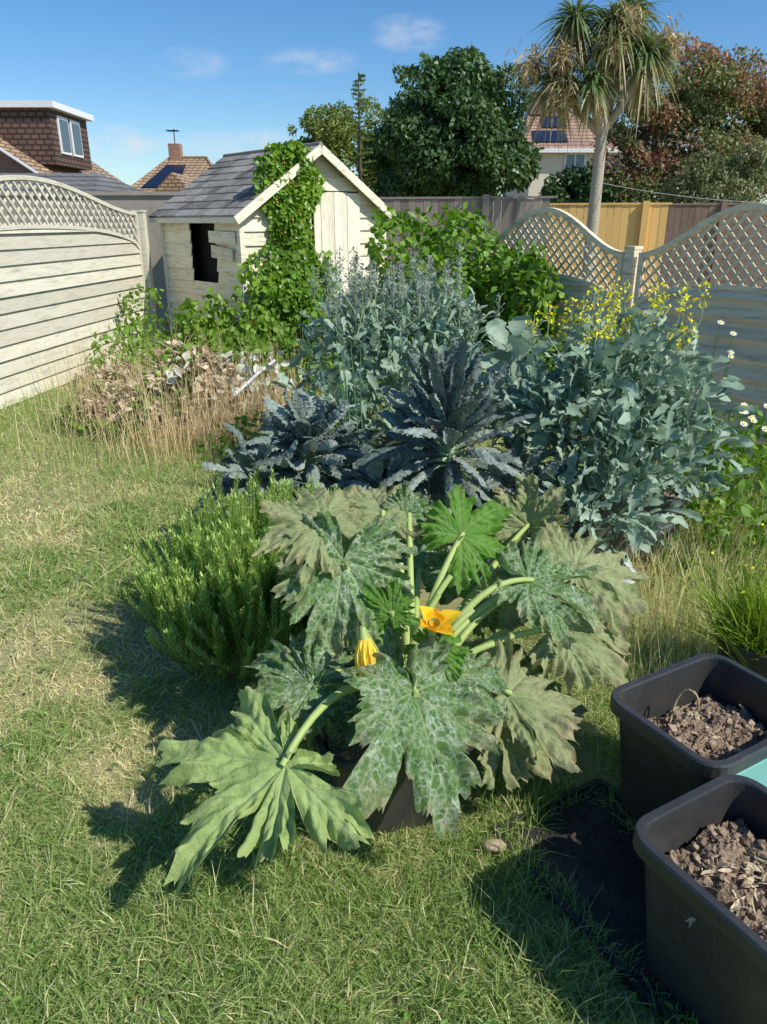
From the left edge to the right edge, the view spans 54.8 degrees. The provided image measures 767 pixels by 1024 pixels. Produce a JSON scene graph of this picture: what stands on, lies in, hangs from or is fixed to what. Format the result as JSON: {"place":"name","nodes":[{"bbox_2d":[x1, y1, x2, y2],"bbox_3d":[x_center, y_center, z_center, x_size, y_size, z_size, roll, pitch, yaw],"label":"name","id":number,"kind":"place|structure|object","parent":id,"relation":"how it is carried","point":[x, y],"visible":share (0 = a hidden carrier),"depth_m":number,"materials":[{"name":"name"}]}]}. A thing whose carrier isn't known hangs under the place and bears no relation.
{"place":"outdoors","nodes":[
{"label":"outdoors","id":0,"kind":"place"},
{"bbox_2d":[0,100,124,182],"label":"dormer house","id":1,"kind":"structure","parent":0,"point":[43,136],"depth_m":25.43,"materials":[{"name":"brick"}]},
{"bbox_2d":[56,115,83,157],"bbox_3d":[-11.330,-13.545,26.752,0.060,1.200,2.000,0,21,0],"label":"window","id":2,"kind":"structure","parent":1,"relation":"in","point":[57,117],"depth_m":26.67,"materials":[{"name":"white plastic"}]},
{"bbox_2d":[59,119,82,154],"bbox_3d":[-11.290,-13.545,26.752,0.030,1.000,1.800,0,21,0],"label":"window glass","id":3,"kind":"structure","parent":1,"relation":"in","point":[64,129],"depth_m":26.56,"materials":[{"name":"glass"}]},
{"bbox_2d":[0,173,144,191],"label":"garage","id":4,"kind":"structure","parent":0,"point":[91,182],"depth_m":21.34,"materials":[{"name":"grey"}]},
{"bbox_2d":[0,192,177,331],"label":"garden wall","id":5,"kind":"structure","parent":0,"point":[150,202],"depth_m":10.97,"materials":[{"name":"concrete"}]},
{"bbox_2d":[131,129,212,191],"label":"tiled roof house","id":6,"kind":"structure","parent":0,"point":[175,161],"depth_m":38.05,"materials":[{"name":"brown tile"}]},
{"bbox_2d":[318,330,363,480],"bbox_3d":[-0.218,-0.524,3.805,0.242,0.800,0.083,-10,24,-24],"label":"spring onion","id":7,"kind":"object","parent":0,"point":[346,389],"visible":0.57,"depth_m":3.78,"materials":[{"name":"green plant"}]},
{"bbox_2d":[0,224,766,1023],"bbox_3d":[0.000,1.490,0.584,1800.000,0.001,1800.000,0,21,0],"label":"ground","id":8,"kind":"structure","parent":0,"point":[68,618],"depth_m":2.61,"materials":[{"name":"green plant"}]},
{"bbox_2d":[0,175,150,408],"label":"garden fence","id":9,"kind":"object","parent":8,"relation":"on","point":[54,277],"visible":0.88,"depth_m":7.56,"materials":[{"name":"paint"}]},
{"bbox_2d":[131,210,158,345],"bbox_3d":[-3.100,-3.015,9.688,0.150,1.744,0.150,0,21,0],"label":"fence post","id":10,"kind":"object","parent":8,"relation":"on","point":[145,247],"visible":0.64,"depth_m":9.55,"materials":[{"name":"paint"}]},
{"bbox_2d":[84,283,218,382],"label":"bindweed","id":11,"kind":"object","parent":8,"relation":"on","point":[147,338],"visible":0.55,"depth_m":8.19,"materials":[{"name":"green plant"}]},
{"bbox_2d":[4,295,334,480],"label":"dry grass","id":12,"kind":"structure","parent":8,"relation":"on","point":[219,418],"depth_m":5.58,"materials":[{"name":"beige plant"}]},
{"bbox_2d":[154,172,195,191],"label":"tiled roof","id":13,"kind":"structure","parent":8,"relation":"on","point":[174,182],"depth_m":30.24,"materials":[{"name":"brown tile"}]},
{"bbox_2d":[41,321,312,443],"bbox_3d":[-1.819,-0.946,6.396,2.466,1.390,2.249,0,21,0],"label":"compost heap","id":14,"kind":"object","parent":8,"relation":"on","point":[175,351],"visible":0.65,"depth_m":5.96,"materials":[{"name":"brown plant"}]},
{"bbox_2d":[233,359,275,396],"bbox_3d":[-1.011,-1.048,5.771,0.041,0.241,0.428,19,29,40],"label":"white stick","id":15,"kind":"object","parent":14,"relation":"on","point":[254,377],"visible":0.93,"depth_m":5.76,"materials":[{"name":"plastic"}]},
{"bbox_2d":[123,466,343,686],"bbox_3d":[-0.543,0.170,2.932,0.955,0.706,1.156,0,21,0],"label":"rosemary bush","id":16,"kind":"object","parent":8,"relation":"on","point":[219,583],"visible":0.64,"depth_m":2.66,"materials":[{"name":"green plant"}]},
{"bbox_2d":[167,139,355,373],"bbox_3d":[-1.270,-2.917,8.545,2.428,2.572,1.440,-11,24,-26],"label":"ivy plant","id":17,"kind":"object","parent":8,"relation":"on","point":[292,203],"visible":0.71,"depth_m":8.42,"materials":[{"name":"green plant"}]},
{"bbox_2d":[149,141,395,361],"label":"garden shed","id":18,"kind":"structure","parent":8,"relation":"on","point":[213,220],"depth_m":9.08,"materials":[{"name":"wood"}]},
{"bbox_2d":[313,192,360,319],"bbox_3d":[-0.561,-2.993,9.283,0.696,1.879,0.045,-17,27,-37],"label":"door","id":19,"kind":"structure","parent":18,"relation":"in","point":[336,221],"depth_m":9.09,"materials":[{"name":"white wood"}]},
{"bbox_2d":[192,329,421,466],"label":"nettle weeds","id":20,"kind":"object","parent":8,"relation":"on","point":[254,346],"visible":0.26,"depth_m":6.90,"materials":[{"name":"green plant"}]},
{"bbox_2d":[286,94,389,191],"bbox_3d":[-1.731,-8.743,20.311,4.618,4.748,2.497,0,21,0],"label":"leafy tree","id":21,"kind":"object","parent":8,"relation":"on","point":[331,131],"visible":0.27,"depth_m":19.18,"materials":[{"name":"green plant"}]},
{"bbox_2d":[0,401,699,1023],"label":"lawn weeds","id":22,"kind":"object","parent":8,"relation":"on","point":[408,1013],"visible":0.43,"depth_m":1.64,"materials":[{"name":"green plant"}]},
{"bbox_2d":[344,71,376,190],"bbox_3d":[-0.516,-6.988,16.050,0.970,4.500,1.026,0,21,0],"label":"conifer tree","id":23,"kind":"object","parent":8,"relation":"on","point":[360,157],"visible":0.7,"depth_m":15.62,"materials":[{"name":"green plant"}]},
{"bbox_2d":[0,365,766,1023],"bbox_3d":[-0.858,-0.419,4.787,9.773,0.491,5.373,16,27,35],"label":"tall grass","id":24,"kind":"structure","parent":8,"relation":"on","point":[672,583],"depth_m":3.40,"materials":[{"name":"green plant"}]},
{"bbox_2d":[313,664,474,838],"bbox_3d":[0.000,0.691,2.140,0.440,0.351,0.440,-6,22,-16],"label":"courgette pot","id":25,"kind":"object","parent":8,"relation":"on","point":[399,808],"visible":0.08,"depth_m":2.00,"materials":[{"name":"black plastic"}]},
{"bbox_2d":[155,472,651,896],"bbox_3d":[0.161,0.368,2.105,1.179,0.757,1.559,7,22,17],"label":"courgette plant","id":26,"kind":"object","parent":25,"relation":"in","point":[497,698],"visible":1,"depth_m":2.01,"materials":[{"name":"green plant"}]},
{"bbox_2d":[351,420,467,493],"bbox_3d":[0.150,-0.361,4.799,0.740,0.369,0.540,0,21,0],"label":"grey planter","id":27,"kind":"object","parent":8,"relation":"on","point":[436,480],"visible":0.13,"depth_m":4.62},
{"bbox_2d":[260,242,530,488],"bbox_3d":[0.129,-0.936,4.564,1.693,1.369,1.525,0,21,0],"label":"purple sprouting broccoli","id":28,"kind":"object","parent":27,"relation":"in","point":[403,317],"visible":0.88,"depth_m":4.42,"materials":[{"name":"green plant"}]},
{"bbox_2d":[400,501,493,588],"bbox_3d":[0.300,0.159,3.553,0.540,0.310,0.440,0,21,0],"label":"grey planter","id":29,"kind":"object","parent":8,"relation":"on","point":[451,545],"depth_m":3.39,"materials":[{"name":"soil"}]},
{"bbox_2d":[327,443,432,507],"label":"kale plant","id":30,"kind":"object","parent":29,"relation":"in","point":[371,475],"visible":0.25,"depth_m":3.29,"materials":[{"name":"green plant"}]},
{"bbox_2d":[350,339,543,532],"bbox_3d":[0.304,-0.329,3.339,0.955,0.904,0.908,17,27,37],"label":"kale plant","id":31,"kind":"object","parent":29,"relation":"in","point":[446,406],"visible":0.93,"depth_m":3.21,"materials":[{"name":"green plant"}]},
{"bbox_2d":[465,445,583,532],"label":"kale plant","id":32,"kind":"object","parent":29,"relation":"in","point":[495,475],"visible":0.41,"depth_m":3.33,"materials":[{"name":"green plant"}]},
{"bbox_2d":[356,43,544,220],"bbox_3d":[1.532,-8.369,18.276,4.630,5.494,4.600,0,21,0],"label":"broadleaf tree","id":33,"kind":"object","parent":8,"relation":"on","point":[452,130],"visible":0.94,"depth_m":16.68,"materials":[{"name":"green plant"}]},
{"bbox_2d":[335,200,586,422],"bbox_3d":[0.804,-1.827,6.777,2.616,1.913,1.485,12,25,28],"label":"bramble shrub","id":34,"kind":"object","parent":8,"relation":"on","point":[534,278],"visible":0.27,"depth_m":6.63,"materials":[{"name":"green plant"}]},
{"bbox_2d":[379,194,557,303],"bbox_3d":[1.173,-3.918,11.655,2.907,1.990,0.099,4,22,11],"label":"boundary fence","id":35,"kind":"object","parent":8,"relation":"on","point":[504,214],"visible":0.27,"depth_m":11.34,"materials":[{"name":"grey wood"}]},
{"bbox_2d":[482,838,505,852],"bbox_3d":[0.298,0.900,1.997,0.066,0.026,0.041,0,21,0],"label":"stone","id":36,"kind":"object","parent":8,"relation":"on","point":[486,843],"visible":0.94,"depth_m":1.99,"materials":[{"name":"grey stone"}]},
{"bbox_2d":[477,315,553,496],"bbox_3d":[0.708,-0.496,4.098,0.495,1.133,0.406,-11,24,-27],"label":"cabbage plant","id":37,"kind":"object","parent":8,"relation":"on","point":[505,341],"visible":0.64,"depth_m":3.96,"materials":[{"name":"green plant"}]},
{"bbox_2d":[475,207,624,415],"bbox_3d":[1.438,-1.870,6.775,0.103,1.702,1.790,-14,25,-31],"label":"garden fence","id":38,"kind":"object","parent":8,"relation":"on","point":[576,286],"visible":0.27,"depth_m":6.36,"materials":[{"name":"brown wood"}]},
{"bbox_2d":[538,161,631,272],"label":"dark bush","id":39,"kind":"object","parent":8,"relation":"on","point":[574,186],"visible":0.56,"depth_m":16.27,"materials":[{"name":"green plant"}]},
{"bbox_2d":[494,779,693,1023],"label":"sheet","id":40,"kind":"object","parent":8,"relation":"on","point":[609,860],"visible":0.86,"depth_m":1.95,"materials":[{"name":"plastic"}]},
{"bbox_2d":[609,653,766,820],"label":"plastic planter","id":41,"kind":"object","parent":40,"relation":"on","point":[722,731],"visible":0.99,"depth_m":2.04,"materials":[{"name":"plastic"}]},
{"bbox_2d":[667,689,699,729],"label":"withered stem","id":42,"kind":"object","parent":41,"relation":"in","point":[678,697],"visible":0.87,"depth_m":2.05,"materials":[{"name":"beige plant"}]},
{"bbox_2d":[633,774,766,1023],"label":"plastic planter","id":43,"kind":"object","parent":40,"relation":"on","point":[701,851],"visible":1,"depth_m":1.56,"materials":[{"name":"plastic"}]},
{"bbox_2d":[501,0,695,280],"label":"cabbage palm tree","id":44,"kind":"object","parent":8,"relation":"on","point":[617,38],"visible":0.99,"depth_m":10.25,"materials":[{"name":"green plant"}]},
{"bbox_2d":[603,183,762,202],"bbox_3d":[4.500,-4.178,9.640,0.007,0.363,3.971,-18,27,-38],"label":"washing line","id":45,"kind":"object","parent":44,"relation":"attached to","point":[684,196],"visible":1,"depth_m":10.07,"materials":[{"name":"grey fabric"}]},
{"bbox_2d":[531,201,672,294],"bbox_3d":[3.548,-4.195,12.459,2.251,1.920,0.099,5,22,12],"label":"boundary fence","id":46,"kind":"object","parent":8,"relation":"on","point":[644,223],"visible":0.32,"depth_m":12.20,"materials":[{"name":"yellow wood"}]},
{"bbox_2d":[593,550,635,583],"bbox_3d":[0.950,0.305,3.310,0.280,0.216,0.280,-2,21,-5],"label":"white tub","id":47,"kind":"object","parent":8,"relation":"on","point":[625,564],"depth_m":3.27,"materials":[{"name":"plastic"}]},
{"bbox_2d":[554,465,691,560],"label":"leafy plant","id":48,"kind":"object","parent":8,"relation":"on","point":[600,533],"visible":0.08,"depth_m":3.66,"materials":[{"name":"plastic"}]},
{"bbox_2d":[488,276,756,567],"bbox_3d":[1.140,-0.447,3.557,1.295,1.292,1.219,0,21,0],"label":"flowering broccoli","id":49,"kind":"object","parent":48,"relation":"in","point":[609,471],"visible":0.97,"depth_m":3.42,"materials":[{"name":"green plant"}]},
{"bbox_2d":[617,246,643,355],"bbox_3d":[1.975,-1.434,6.092,0.104,1.424,0.104,-14,25,-31],"label":"fence post","id":50,"kind":"object","parent":8,"relation":"on","point":[631,255],"visible":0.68,"depth_m":5.87,"materials":[{"name":"brown wood"}]},
{"bbox_2d":[586,31,766,282],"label":"red leaved tree","id":51,"kind":"object","parent":8,"relation":"on","point":[708,92],"visible":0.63,"depth_m":15.66,"materials":[{"name":"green plant"}]},
{"bbox_2d":[613,201,766,289],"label":"boundary fence","id":52,"kind":"object","parent":8,"relation":"on","point":[704,210],"visible":0.3,"depth_m":14.15,"materials":[{"name":"grey wood"}]},
{"bbox_2d":[633,203,766,460],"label":"garden fence","id":53,"kind":"object","parent":8,"relation":"on","point":[740,308],"visible":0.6,"depth_m":5.30,"materials":[{"name":"grey wood"}]},
{"bbox_2d":[655,135,766,245],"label":"olive bush","id":54,"kind":"object","parent":8,"relation":"on","point":[694,183],"visible":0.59,"depth_m":14.52,"materials":[{"name":"green plant"}]},
{"bbox_2d":[661,320,766,594],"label":"daisy plant","id":55,"kind":"object","parent":8,"relation":"on","point":[743,457],"visible":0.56,"depth_m":3.69,"materials":[{"name":"green plant"}]},
{"bbox_2d":[714,610,766,678],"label":"round pot","id":56,"kind":"object","parent":8,"relation":"on","point":[759,666],"visible":0.27,"depth_m":2.55,"materials":[{"name":"black plastic"}]},
{"bbox_2d":[657,523,766,667],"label":"wispy herb","id":57,"kind":"object","parent":56,"relation":"in","point":[747,631],"visible":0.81,"depth_m":2.62,"materials":[{"name":"green plant"}]},
{"bbox_2d":[736,759,766,786],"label":"teal box","id":58,"kind":"object","parent":8,"relation":"on","point":[757,772],"visible":0.03,"depth_m":1.83,"materials":[{"name":"plastic"}]},
{"bbox_2d":[0,0,766,223],"label":"sky","id":59,"kind":"structure","parent":0,"point":[231,76],"materials":[{"name":"blue"}]},
{"bbox_2d":[504,91,624,256],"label":"hipped roof house","id":60,"kind":"structure","parent":0,"point":[551,162],"depth_m":31.79,"materials":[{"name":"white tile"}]},
{"bbox_2d":[563,153,585,175],"bbox_3d":[8.200,-14.893,31.699,0.900,0.900,0.105,0,21,0],"label":"window","id":61,"kind":"structure","parent":60,"relation":"in","point":[570,158],"depth_m":31.60,"materials":[{"name":"clear glass"}]},
{"bbox_2d":[605,153,620,172],"bbox_3d":[9.700,-14.893,31.699,0.900,0.900,0.105,0,21,0],"label":"window","id":62,"kind":"structure","parent":60,"relation":"in","point":[610,154],"depth_m":31.58,"materials":[{"name":"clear glass"}]},
{"bbox_3d":[-0.400,0.105,3.693,0.567,0.310,0.478,0,21,0],"label":"grey planter","id":63,"kind":"object","parent":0,"visible":0},
{"bbox_2d":[188,422,306,541],"bbox_3d":[-0.596,-0.086,3.455,0.711,0.698,0.626,-15,26,-33],"label":"kale plant","id":64,"kind":"object","parent":63,"relation":"in","point":[238,459],"visible":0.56,"depth_m":3.38,"materials":[{"name":"green plant"}]},
{"bbox_2d":[229,388,370,508],"bbox_3d":[-0.384,-0.184,3.570,0.724,0.792,0.658,5,22,13],"label":"kale plant","id":65,"kind":"object","parent":63,"relation":"in","point":[304,420],"visible":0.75,"depth_m":3.45,"materials":[{"name":"green plant"}]}
]}

